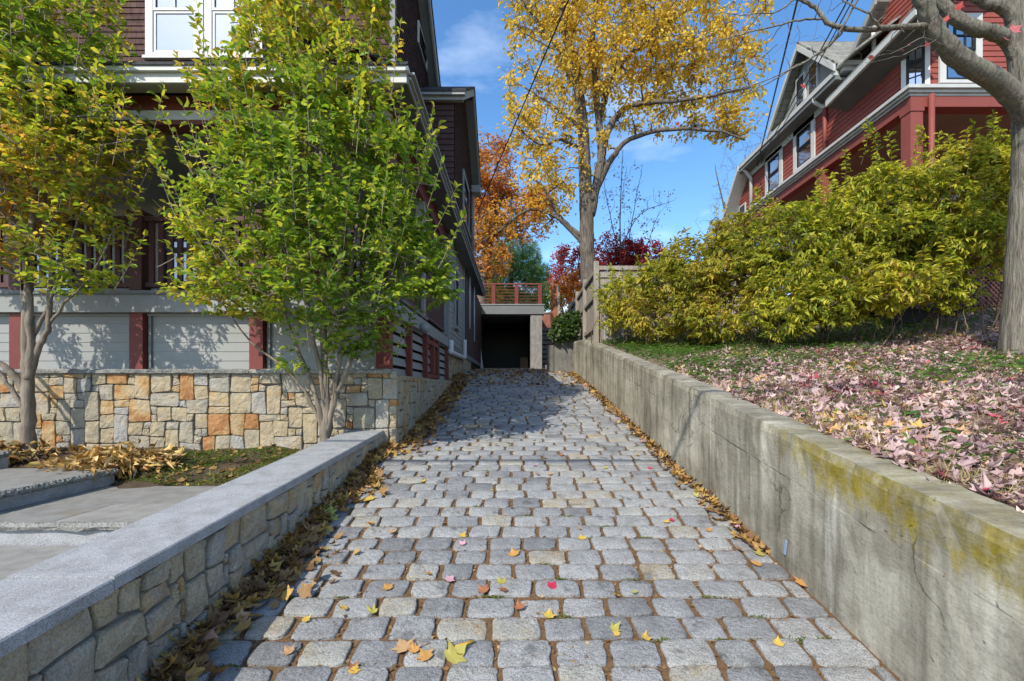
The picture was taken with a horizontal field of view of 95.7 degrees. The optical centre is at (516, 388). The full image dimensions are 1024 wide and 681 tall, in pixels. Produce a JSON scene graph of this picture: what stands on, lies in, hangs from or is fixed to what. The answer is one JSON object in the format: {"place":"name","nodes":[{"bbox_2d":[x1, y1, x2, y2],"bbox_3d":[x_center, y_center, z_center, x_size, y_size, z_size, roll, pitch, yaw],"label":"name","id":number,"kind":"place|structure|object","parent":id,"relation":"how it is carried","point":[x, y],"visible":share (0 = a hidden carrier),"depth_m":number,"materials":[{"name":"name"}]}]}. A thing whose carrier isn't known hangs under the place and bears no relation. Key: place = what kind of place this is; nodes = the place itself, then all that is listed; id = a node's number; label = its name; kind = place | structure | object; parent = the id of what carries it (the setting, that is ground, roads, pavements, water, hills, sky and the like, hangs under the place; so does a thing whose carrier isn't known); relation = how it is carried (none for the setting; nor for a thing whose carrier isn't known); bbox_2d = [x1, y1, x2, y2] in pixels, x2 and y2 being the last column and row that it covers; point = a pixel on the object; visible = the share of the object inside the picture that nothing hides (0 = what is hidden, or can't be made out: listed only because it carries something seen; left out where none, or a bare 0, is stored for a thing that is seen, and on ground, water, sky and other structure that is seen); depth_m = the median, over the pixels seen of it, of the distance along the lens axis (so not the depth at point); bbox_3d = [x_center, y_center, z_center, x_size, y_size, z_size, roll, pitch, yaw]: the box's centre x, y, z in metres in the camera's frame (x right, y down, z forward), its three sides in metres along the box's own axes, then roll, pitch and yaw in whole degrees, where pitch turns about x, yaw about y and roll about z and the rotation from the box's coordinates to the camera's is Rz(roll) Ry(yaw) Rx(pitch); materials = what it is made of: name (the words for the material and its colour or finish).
{"place":"outdoors","nodes":[
{"label":"outdoors","id":0,"kind":"place"},
{"bbox_2d":[0,546,77,580],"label":"path","id":1,"kind":"structure","parent":0,"point":[14,559],"depth_m":2.88,"materials":[{"name":"grey concrete"}]},
{"bbox_2d":[8,446,302,488],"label":"garden soil","id":2,"kind":"structure","parent":0,"point":[137,484],"depth_m":4.75,"materials":[{"name":"brown soil"}]},
{"bbox_2d":[0,435,52,463],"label":"hosta","id":3,"kind":"object","parent":2,"relation":"on","point":[13,447],"visible":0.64,"depth_m":4.85,"materials":[{"name":"yellow plant"}]},
{"bbox_2d":[0,0,171,457],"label":"hornbeam tree","id":4,"kind":"object","parent":2,"relation":"on","point":[23,146],"visible":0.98,"depth_m":4.81,"materials":[{"name":"green plant"}]},
{"bbox_2d":[25,435,185,481],"bbox_3d":[-3.973,0.691,4.579,1.219,0.413,1.204,0,0,-34],"label":"hosta","id":5,"kind":"object","parent":2,"relation":"on","point":[122,459],"visible":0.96,"depth_m":4.45,"materials":[{"name":"yellow plant"}]},
{"bbox_2d":[8,443,305,485],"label":"bed leaves","id":6,"kind":"object","parent":2,"relation":"on","point":[177,473],"visible":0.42,"depth_m":4.71,"materials":[{"name":"brown plant"}]},
{"bbox_2d":[113,446,302,485],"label":"bed weeds","id":7,"kind":"object","parent":2,"relation":"on","point":[194,453],"visible":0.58,"depth_m":4.74,"materials":[{"name":"green plant"}]},
{"bbox_2d":[141,0,465,441],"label":"hornbeam tree","id":8,"kind":"object","parent":2,"relation":"on","point":[278,151],"visible":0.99,"depth_m":4.46,"materials":[{"name":"green plant"}]},
{"bbox_2d":[520,357,527,367],"bbox_3d":[0.325,-1.117,21.550,0.390,0.605,0.540,0,0,0],"label":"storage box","id":9,"kind":"object","parent":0,"point":[523,362],"visible":0.82,"depth_m":21.30,"materials":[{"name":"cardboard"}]},
{"bbox_2d":[167,369,900,680],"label":"driveway","id":10,"kind":"structure","parent":0,"point":[690,651],"depth_m":2.73,"materials":[{"name":"stone"}]},
{"bbox_2d":[280,644,294,654],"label":"fallen leaf","id":11,"kind":"object","parent":10,"relation":"on","point":[288,650],"visible":1,"depth_m":2.13,"materials":[{"name":"plant"}]},
{"bbox_2d":[302,615,310,621],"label":"fallen leaf","id":12,"kind":"object","parent":10,"relation":"on","point":[305,619],"visible":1,"depth_m":2.35,"materials":[{"name":"yellow plant"}]},
{"bbox_2d":[347,663,361,673],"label":"fallen leaf","id":13,"kind":"object","parent":10,"relation":"on","point":[354,669],"visible":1,"depth_m":2.02,"materials":[{"name":"yellow plant"}]},
{"bbox_2d":[348,661,359,670],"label":"fallen leaf","id":14,"kind":"object","parent":13,"relation":"on","point":[351,665],"visible":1,"depth_m":2.04,"materials":[{"name":"brown plant"}]},
{"bbox_2d":[363,495,376,500],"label":"fallen leaf","id":15,"kind":"object","parent":10,"relation":"on","point":[370,497],"visible":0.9,"depth_m":3.86,"materials":[{"name":"yellow plant"}]},
{"bbox_2d":[366,604,376,612],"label":"fallen leaf","id":16,"kind":"object","parent":10,"relation":"on","point":[372,610],"visible":1,"depth_m":2.41,"materials":[{"name":"yellow plant"}]},
{"bbox_2d":[381,582,392,589],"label":"fallen leaf","id":17,"kind":"object","parent":10,"relation":"on","point":[387,586],"visible":1,"depth_m":2.62,"materials":[{"name":"orange plant"}]},
{"bbox_2d":[391,638,412,652],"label":"fallen leaf","id":18,"kind":"object","parent":10,"relation":"on","point":[402,645],"visible":1,"depth_m":2.16,"materials":[{"name":"beige plant"}]},
{"bbox_2d":[406,640,420,652],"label":"fallen leaf","id":19,"kind":"object","parent":10,"relation":"on","point":[414,648],"visible":1,"depth_m":2.15,"materials":[{"name":"orange plant"}]},
{"bbox_2d":[416,648,432,660],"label":"fallen leaf","id":20,"kind":"object","parent":10,"relation":"on","point":[425,655],"visible":1,"depth_m":2.11,"materials":[{"name":"orange plant"}]},
{"bbox_2d":[445,575,454,581],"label":"fallen leaf","id":21,"kind":"object","parent":10,"relation":"on","point":[449,578],"visible":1,"depth_m":2.71,"materials":[{"name":"pink plant"}]},
{"bbox_2d":[136,368,770,680],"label":"leaf litter","id":22,"kind":"object","parent":10,"relation":"on","point":[198,643],"visible":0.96,"depth_m":3.10,"materials":[{"name":"brown plant"}]},
{"bbox_2d":[444,640,466,663],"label":"fallen leaf","id":23,"kind":"object","parent":10,"relation":"on","point":[452,655],"visible":1,"depth_m":2.11,"materials":[{"name":"yellow plant"}]},
{"bbox_2d":[454,639,474,646],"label":"rolled leaf","id":24,"kind":"object","parent":10,"relation":"on","point":[470,642],"visible":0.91,"depth_m":2.17,"materials":[{"name":"yellow plant"}]},
{"bbox_2d":[477,583,488,592],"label":"fallen leaf","id":25,"kind":"object","parent":10,"relation":"on","point":[483,589],"visible":1,"depth_m":2.60,"materials":[{"name":"brown plant"}]},
{"bbox_2d":[495,576,506,583],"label":"fallen leaf","id":26,"kind":"object","parent":10,"relation":"on","point":[501,581],"visible":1,"depth_m":2.68,"materials":[{"name":"yellow plant"}]},
{"bbox_2d":[508,547,519,555],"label":"fallen leaf","id":27,"kind":"object","parent":10,"relation":"on","point":[513,552],"visible":1,"depth_m":2.99,"materials":[{"name":"orange plant"}]},
{"bbox_2d":[513,600,525,608],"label":"fallen leaf","id":28,"kind":"object","parent":10,"relation":"on","point":[519,605],"visible":1,"depth_m":2.46,"materials":[{"name":"orange plant"}]},
{"bbox_2d":[215,437,831,669],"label":"joint weeds","id":29,"kind":"object","parent":10,"relation":"on","point":[564,615],"visible":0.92,"depth_m":2.55,"materials":[{"name":"green plant"}]},
{"bbox_2d":[212,405,836,680],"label":"joint debris","id":30,"kind":"object","parent":10,"relation":"on","point":[498,650],"visible":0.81,"depth_m":2.56,"materials":[{"name":"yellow plant"}]},
{"bbox_2d":[543,609,556,617],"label":"fallen leaf","id":31,"kind":"object","parent":10,"relation":"on","point":[548,614],"visible":1,"depth_m":2.39,"materials":[{"name":"yellow plant"}]},
{"bbox_2d":[547,581,556,588],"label":"fallen leaf","id":32,"kind":"object","parent":10,"relation":"on","point":[552,585],"visible":1,"depth_m":2.64,"materials":[{"name":"red plant"}]},
{"bbox_2d":[550,279,559,344],"bbox_3d":[1.397,-2.500,17.025,0.320,2.960,0.250,0,0,0],"label":"wooden post","id":33,"kind":"object","parent":10,"relation":"on","point":[554,299],"visible":0.39,"depth_m":16.90,"materials":[{"name":"brown wood"}]},
{"bbox_2d":[610,621,620,630],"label":"fallen leaf","id":34,"kind":"object","parent":10,"relation":"on","point":[615,627],"visible":1,"depth_m":2.28,"materials":[{"name":"yellow plant"}]},
{"bbox_2d":[613,630,619,635],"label":"fallen leaf","id":35,"kind":"object","parent":10,"relation":"on","point":[616,633],"visible":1,"depth_m":2.25,"materials":[{"name":"yellow plant"}]},
{"bbox_2d":[641,630,652,640],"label":"fallen leaf","id":36,"kind":"object","parent":10,"relation":"on","point":[645,636],"visible":1,"depth_m":2.22,"materials":[{"name":"yellow plant"}]},
{"bbox_2d":[750,559,761,565],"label":"fallen leaf","id":37,"kind":"object","parent":10,"relation":"on","point":[756,562],"visible":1,"depth_m":2.87,"materials":[{"name":"orange plant"}]},
{"bbox_2d":[753,550,764,555],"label":"fallen leaf","id":38,"kind":"object","parent":10,"relation":"on","point":[758,552],"visible":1,"depth_m":2.99,"materials":[{"name":"yellow plant"}]},
{"bbox_2d":[772,636,785,645],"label":"fallen leaf","id":39,"kind":"object","parent":10,"relation":"on","point":[777,641],"visible":1,"depth_m":2.18,"materials":[{"name":"yellow plant"}]},
{"bbox_2d":[794,576,807,586],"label":"fallen leaf","id":40,"kind":"object","parent":10,"relation":"on","point":[799,581],"visible":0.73,"depth_m":2.67,"materials":[{"name":"orange plant"}]},
{"bbox_2d":[432,0,872,311],"label":"sky","id":41,"kind":"structure","parent":0,"point":[470,35],"materials":[{"name":"blue"}]},
{"bbox_2d":[604,306,1023,504],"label":"bank","id":42,"kind":"structure","parent":0,"point":[657,362],"depth_m":5.77,"materials":[{"name":"plant"}]},
{"bbox_2d":[474,126,562,329],"bbox_3d":[-0.988,-7.907,23.025,6.581,10.011,4.333,0,0,0],"label":"maple tree","id":43,"kind":"object","parent":42,"relation":"on","point":[495,193],"visible":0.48,"depth_m":22.70,"materials":[{"name":"orange plant"}]},
{"bbox_2d":[542,312,564,327],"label":"brick wall","id":44,"kind":"structure","parent":42,"relation":"on","point":[546,320],"depth_m":22.40,"materials":[{"name":"brick"}]},
{"bbox_2d":[544,241,579,307],"bbox_3d":[2.172,-3.986,18.993,2.213,4.002,1.797,0,0,0],"label":"japanese maple tree","id":45,"kind":"object","parent":42,"relation":"on","point":[563,252],"visible":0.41,"depth_m":18.68,"materials":[{"name":"red plant"}]},
{"bbox_2d":[547,266,580,314],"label":"shrub","id":46,"kind":"object","parent":42,"relation":"on","point":[568,288],"visible":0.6,"depth_m":17.39,"materials":[{"name":"orange plant"}]},
{"bbox_2d":[474,0,777,287],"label":"maple tree","id":47,"kind":"object","parent":42,"relation":"on","point":[570,62],"visible":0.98,"depth_m":14.39,"materials":[{"name":"yellow plant"}]},
{"bbox_2d":[577,230,679,276],"bbox_3d":[4.223,-3.847,17.505,4.011,4.042,2.111,0,0,0],"label":"japanese maple tree","id":48,"kind":"object","parent":42,"relation":"on","point":[633,249],"visible":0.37,"depth_m":17.01,"materials":[{"name":"red plant"}]},
{"bbox_2d":[589,247,670,345],"bbox_3d":[2.417,-1.820,9.569,1.850,2.000,1.483,0,0,0],"label":"forsythia shrub","id":49,"kind":"object","parent":42,"relation":"on","point":[615,310],"visible":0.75,"depth_m":9.32,"materials":[{"name":"green plant"}]},
{"bbox_2d":[599,150,674,270],"bbox_3d":[4.370,-5.174,17.029,3.051,7.159,1.586,0,0,0],"label":"young tree","id":50,"kind":"object","parent":42,"relation":"on","point":[619,229],"visible":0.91,"depth_m":16.98,"materials":[{"name":"brown plant"}]},
{"bbox_2d":[565,261,758,343],"bbox_3d":[3.575,-1.893,14.250,3.740,1.946,7.610,0,0,0],"label":"fence","id":51,"kind":"object","parent":42,"relation":"on","point":[584,303],"visible":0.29,"depth_m":10.50,"materials":[{"name":"brown wood"}]},
{"bbox_2d":[623,222,732,344],"bbox_3d":[3.120,-1.955,8.833,2.246,2.404,1.616,0,0,0],"label":"forsythia shrub","id":52,"kind":"object","parent":42,"relation":"on","point":[675,280],"visible":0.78,"depth_m":8.63,"materials":[{"name":"green plant"}]},
{"bbox_2d":[696,127,762,240],"bbox_3d":[14.363,-9.726,30.033,5.194,14.473,4.849,0,0,0],"label":"bare tree","id":53,"kind":"object","parent":42,"relation":"on","point":[721,193],"visible":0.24,"depth_m":29.98,"materials":[{"name":"brown plant"}]},
{"bbox_2d":[669,189,798,346],"bbox_3d":[3.743,-2.067,8.258,2.304,2.761,1.983,0,0,0],"label":"forsythia shrub","id":54,"kind":"object","parent":42,"relation":"on","point":[729,241],"visible":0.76,"depth_m":8.01,"materials":[{"name":"green plant"}]},
{"bbox_2d":[743,110,782,290],"bbox_3d":[18.373,-11.545,32.990,5.623,17.612,4.892,0,0,0],"label":"bare tree","id":55,"kind":"object","parent":42,"relation":"on","point":[752,148],"visible":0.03,"depth_m":33.60,"materials":[{"name":"brown plant"}]},
{"bbox_2d":[718,149,870,346],"bbox_3d":[4.477,-2.244,7.620,2.388,3.261,1.873,0,0,-20],"label":"forsythia shrub","id":56,"kind":"object","parent":42,"relation":"on","point":[781,310],"visible":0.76,"depth_m":7.22,"materials":[{"name":"green plant"}]},
{"bbox_2d":[600,303,1023,468],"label":"ground cover","id":57,"kind":"object","parent":42,"relation":"on","point":[677,350],"visible":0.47,"depth_m":6.01,"materials":[{"name":"green plant"}]},
{"bbox_2d":[660,302,1023,512],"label":"fallen leaves","id":58,"kind":"object","parent":42,"relation":"on","point":[902,422],"visible":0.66,"depth_m":3.71,"materials":[{"name":"pink plant"}]},
{"bbox_2d":[676,0,1023,355],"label":"maple tree","id":59,"kind":"object","parent":42,"relation":"on","point":[1003,87],"visible":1,"depth_m":5.22,"materials":[{"name":"grey plant"}]},
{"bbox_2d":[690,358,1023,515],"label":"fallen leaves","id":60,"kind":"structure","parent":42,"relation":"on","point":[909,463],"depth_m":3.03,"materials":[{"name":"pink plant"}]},
{"bbox_2d":[781,118,939,344],"bbox_3d":[5.193,-2.367,7.142,2.472,3.528,1.703,0,0,-33],"label":"forsythia shrub","id":61,"kind":"object","parent":42,"relation":"on","point":[850,314],"visible":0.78,"depth_m":6.85,"materials":[{"name":"green plant"}]},
{"bbox_2d":[721,0,1010,326],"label":"house","id":62,"kind":"structure","parent":42,"relation":"on","point":[846,93],"depth_m":9.52,"materials":[{"name":"red paint"}]},
{"bbox_2d":[739,202,745,212],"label":"window","id":63,"kind":"structure","parent":62,"relation":"in","point":[742,208],"depth_m":14.51,"materials":[{"name":"white paint"}]},
{"bbox_2d":[765,144,782,194],"bbox_3d":[7.067,-5.960,12.765,0.035,1.080,0.830,0,0,0],"label":"window","id":64,"kind":"structure","parent":62,"relation":"in","point":[774,166],"depth_m":12.75,"materials":[{"name":"white paint"}]},
{"bbox_2d":[756,1,797,165],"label":"overhead cable","id":65,"kind":"object","parent":62,"relation":"attached to","point":[779,75],"visible":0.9,"depth_m":8.72,"materials":[{"name":"black rubber"}]},
{"bbox_2d":[760,0,847,159],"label":"overhead cable","id":66,"kind":"object","parent":62,"relation":"attached to","point":[806,75],"visible":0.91,"depth_m":8.47,"materials":[{"name":"black rubber"}]},
{"bbox_2d":[793,113,815,172],"bbox_3d":[7.067,-6.005,11.420,0.035,1.070,0.840,0,0,0],"label":"window","id":67,"kind":"structure","parent":62,"relation":"in","point":[804,143],"depth_m":11.40,"materials":[{"name":"white paint"}]},
{"bbox_2d":[760,0,852,163],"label":"overhead cable","id":68,"kind":"object","parent":62,"relation":"attached to","point":[810,77],"visible":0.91,"depth_m":8.21,"materials":[{"name":"black rubber"}]},
{"bbox_2d":[901,40,929,88],"bbox_3d":[7.238,-5.940,8.421,0.402,1.120,0.035,0,0,42],"label":"window","id":69,"kind":"structure","parent":62,"relation":"in","point":[915,68],"depth_m":8.41,"materials":[{"name":"white paint"}]},
{"bbox_2d":[938,13,982,83],"bbox_3d":[7.910,-6.060,8.268,0.760,1.240,0.035,0,0,0],"label":"window","id":70,"kind":"structure","parent":62,"relation":"in","point":[946,75],"depth_m":8.25,"materials":[{"name":"white paint"}]},
{"bbox_2d":[847,120,999,343],"bbox_3d":[5.938,-2.252,6.808,2.303,3.358,1.529,0,0,-39],"label":"forsythia shrub","id":71,"kind":"object","parent":42,"relation":"on","point":[923,285],"visible":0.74,"depth_m":6.55,"materials":[{"name":"green plant"}]},
{"bbox_2d":[909,109,1010,340],"bbox_3d":[6.691,-2.315,6.755,1.777,3.339,1.581,0,0,0],"label":"forsythia shrub","id":72,"kind":"object","parent":42,"relation":"on","point":[992,227],"visible":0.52,"depth_m":6.57,"materials":[{"name":"green plant"}]},
{"bbox_3d":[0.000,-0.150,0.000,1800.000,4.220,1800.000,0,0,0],"label":"ground","id":73,"kind":"structure","parent":0,"visible":0},
{"bbox_2d":[0,486,216,545],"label":"granite step","id":74,"kind":"object","parent":73,"relation":"on","point":[78,518],"visible":0.48,"depth_m":3.29,"materials":[{"name":"grey stone"}]},
{"bbox_2d":[0,468,118,510],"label":"granite step","id":75,"kind":"object","parent":74,"relation":"on","point":[21,486],"visible":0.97,"depth_m":3.83,"materials":[{"name":"grey stone"}]},
{"bbox_2d":[0,451,11,467],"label":"granite step","id":76,"kind":"object","parent":75,"relation":"on","point":[4,455],"visible":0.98,"depth_m":4.38,"materials":[{"name":"grey stone"}]},
{"bbox_2d":[0,430,383,680],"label":"wall","id":77,"kind":"structure","parent":73,"relation":"on","point":[120,604],"depth_m":2.02,"materials":[{"name":"stone"}]},
{"bbox_2d":[0,369,452,449],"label":"garden wall","id":78,"kind":"structure","parent":73,"relation":"on","point":[197,409],"depth_m":5.30,"materials":[{"name":"stone"}]},
{"bbox_2d":[0,0,485,380],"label":"house","id":79,"kind":"structure","parent":73,"relation":"on","point":[137,321],"depth_m":5.60,"materials":[{"name":"grey"}]},
{"bbox_2d":[34,212,77,289],"bbox_3d":[-7.600,-2.045,7.553,1.010,1.650,0.065,0,0,0],"label":"window","id":80,"kind":"structure","parent":79,"relation":"in","point":[58,212],"depth_m":7.58,"materials":[{"name":"black paint"}]},
{"bbox_2d":[142,0,203,59],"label":"window","id":81,"kind":"structure","parent":79,"relation":"in","point":[168,29],"depth_m":7.87,"materials":[{"name":"white paint"}]},
{"bbox_2d":[158,212,214,288],"bbox_3d":[-5.350,-2.245,7.553,0.960,1.250,0.065,0,0,0],"label":"window","id":82,"kind":"structure","parent":79,"relation":"in","point":[166,225],"depth_m":7.57,"materials":[{"name":"black paint"}]},
{"bbox_2d":[204,0,264,59],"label":"window","id":83,"kind":"structure","parent":79,"relation":"in","point":[217,25],"depth_m":7.87,"materials":[{"name":"white paint"}]},
{"bbox_2d":[231,215,269,288],"bbox_3d":[-4.385,-1.990,7.560,0.730,1.660,0.040,0,0,0],"label":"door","id":84,"kind":"structure","parent":79,"relation":"in","point":[232,229],"depth_m":7.54,"materials":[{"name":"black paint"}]},
{"bbox_2d":[275,212,331,288],"bbox_3d":[-3.500,-2.245,7.553,1.010,1.250,0.065,0,0,0],"label":"window","id":85,"kind":"structure","parent":79,"relation":"in","point":[330,255],"depth_m":7.56,"materials":[{"name":"black paint"}]},
{"bbox_2d":[417,20,427,71],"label":"window","id":86,"kind":"structure","parent":79,"relation":"in","point":[420,38],"depth_m":9.96,"materials":[{"name":"white paint"}]},
{"bbox_2d":[454,265,459,331],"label":"window","id":87,"kind":"structure","parent":79,"relation":"in","point":[456,283],"depth_m":11.37,"materials":[{"name":"grey glass"}]},
{"bbox_2d":[462,169,470,238],"bbox_3d":[-1.212,-4.420,11.200,0.065,1.200,1.260,0,0,0],"label":"window","id":88,"kind":"structure","parent":79,"relation":"in","point":[465,185],"depth_m":11.17,"materials":[{"name":"black paint"}]},
{"bbox_2d":[478,0,568,209],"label":"overhead cable","id":89,"kind":"object","parent":79,"relation":"attached to","point":[527,95],"visible":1,"depth_m":8.85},
{"bbox_2d":[486,281,513,303],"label":"shrub","id":90,"kind":"object","parent":73,"relation":"on","point":[489,295],"visible":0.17,"depth_m":25.67,"materials":[{"name":"green plant"}]},
{"bbox_2d":[480,283,544,368],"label":"garage","id":91,"kind":"structure","parent":73,"relation":"on","point":[511,334],"depth_m":23.29,"materials":[{"name":"concrete"}]},
{"bbox_2d":[488,232,552,302],"bbox_3d":[-0.444,-6.242,27.974,5.847,6.638,3.833,0,0,0],"label":"pine tree","id":92,"kind":"object","parent":73,"relation":"on","point":[521,271],"visible":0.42,"depth_m":27.31,"materials":[{"name":"green plant"}]},
{"bbox_2d":[500,281,566,311],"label":"shrub","id":93,"kind":"object","parent":73,"relation":"on","point":[524,294],"visible":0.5,"depth_m":25.65,"materials":[{"name":"green plant"}]},
{"bbox_2d":[542,328,549,368],"bbox_3d":[1.517,-1.740,20.545,0.902,2.140,2.590,0,0,0],"label":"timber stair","id":94,"kind":"object","parent":73,"relation":"on","point":[545,340],"visible":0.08,"depth_m":20.55,"materials":[{"name":"wood"}]},
{"bbox_2d":[547,336,579,372],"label":"concrete pier","id":95,"kind":"structure","parent":73,"relation":"on","point":[560,356],"depth_m":12.20,"materials":[{"name":"grey concrete"}]},
{"bbox_2d":[547,310,581,342],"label":"ivy","id":96,"kind":"object","parent":95,"relation":"on","point":[568,326],"visible":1,"depth_m":12.01,"materials":[{"name":"green plant"}]},
{"bbox_2d":[574,340,1023,680],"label":"concrete wall","id":97,"kind":"structure","parent":73,"relation":"on","point":[906,574],"depth_m":2.25,"materials":[{"name":"grey concrete"}]}
]}

